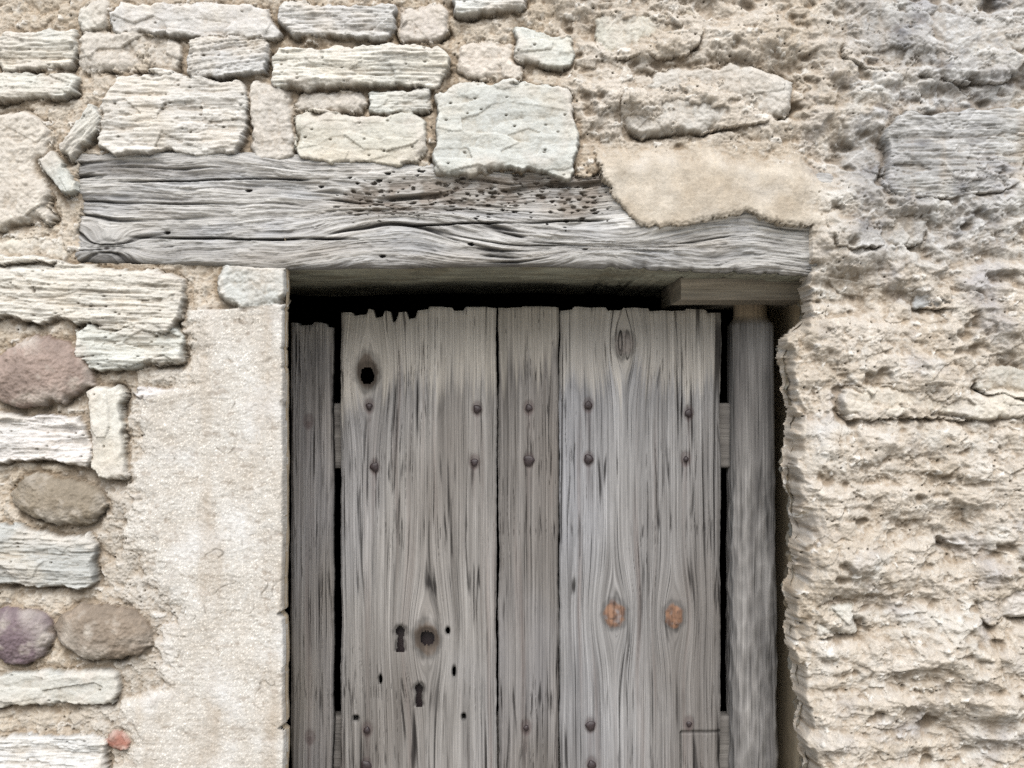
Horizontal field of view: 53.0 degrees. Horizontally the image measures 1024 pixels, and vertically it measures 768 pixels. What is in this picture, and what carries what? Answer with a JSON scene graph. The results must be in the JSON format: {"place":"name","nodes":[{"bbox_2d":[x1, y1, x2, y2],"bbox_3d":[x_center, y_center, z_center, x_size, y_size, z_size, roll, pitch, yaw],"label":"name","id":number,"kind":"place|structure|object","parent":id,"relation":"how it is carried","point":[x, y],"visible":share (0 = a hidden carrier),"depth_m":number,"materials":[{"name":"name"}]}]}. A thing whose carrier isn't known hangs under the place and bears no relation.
{"place":"outdoors","nodes":[
{"label":"outdoors","id":0,"kind":"place"},
{"bbox_3d":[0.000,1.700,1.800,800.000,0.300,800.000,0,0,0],"label":"ground","id":1,"kind":"structure","parent":0,"visible":0},
{"bbox_2d":[290,306,721,767],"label":"plank door","id":2,"kind":"structure","parent":1,"relation":"on","point":[628,624],"depth_m":2.02,"materials":[{"name":"grey wood"}]},
{"bbox_2d":[396,626,447,706],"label":"keyholes","id":3,"kind":"object","parent":2,"relation":"attached to","point":[427,637],"depth_m":2.05,"materials":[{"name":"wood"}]},
{"bbox_2d":[361,401,691,767],"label":"nails","id":4,"kind":"object","parent":2,"relation":"attached to","point":[529,460],"depth_m":2.02,"materials":[{"name":"metal"}]},
{"bbox_2d":[334,403,729,767],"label":"door battens","id":5,"kind":"object","parent":2,"relation":"attached to","point":[724,413],"depth_m":2.05,"materials":[{"name":"grey wood"}]},
{"bbox_2d":[285,292,732,767],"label":"dark gap","id":6,"kind":"object","parent":1,"relation":"on","point":[308,310],"depth_m":5.80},
{"bbox_2d":[0,0,1023,767],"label":"stone wall","id":7,"kind":"structure","parent":1,"relation":"on","point":[142,510],"depth_m":1.78,"materials":[{"name":"beige stone"}]},
{"bbox_2d":[75,151,832,297],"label":"lintel","id":8,"kind":"structure","parent":7,"relation":"in","point":[356,229],"depth_m":1.80,"materials":[{"name":"grey wood"}]},
{"bbox_2d":[661,277,801,308],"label":"wooden block","id":9,"kind":"structure","parent":8,"relation":"attached to","point":[707,293],"depth_m":1.91,"materials":[{"name":"grey wood"}]},
{"bbox_2d":[281,239,807,767],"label":"jamb reveals","id":10,"kind":"object","parent":1,"relation":"on","point":[785,603],"visible":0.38,"depth_m":1.81,"materials":[{"name":"beige stone"}]},
{"bbox_2d":[725,304,778,767],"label":"hinge post","id":11,"kind":"object","parent":1,"relation":"on","point":[751,659],"visible":0.99,"depth_m":2.02,"materials":[{"name":"grey wood"}]},
{"bbox_2d":[767,304,799,767],"bbox_3d":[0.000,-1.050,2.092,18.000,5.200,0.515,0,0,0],"label":"door reveal","id":12,"kind":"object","parent":1,"relation":"on","point":[785,320],"depth_m":2.13,"materials":[{"name":"grey stone"}]}
]}

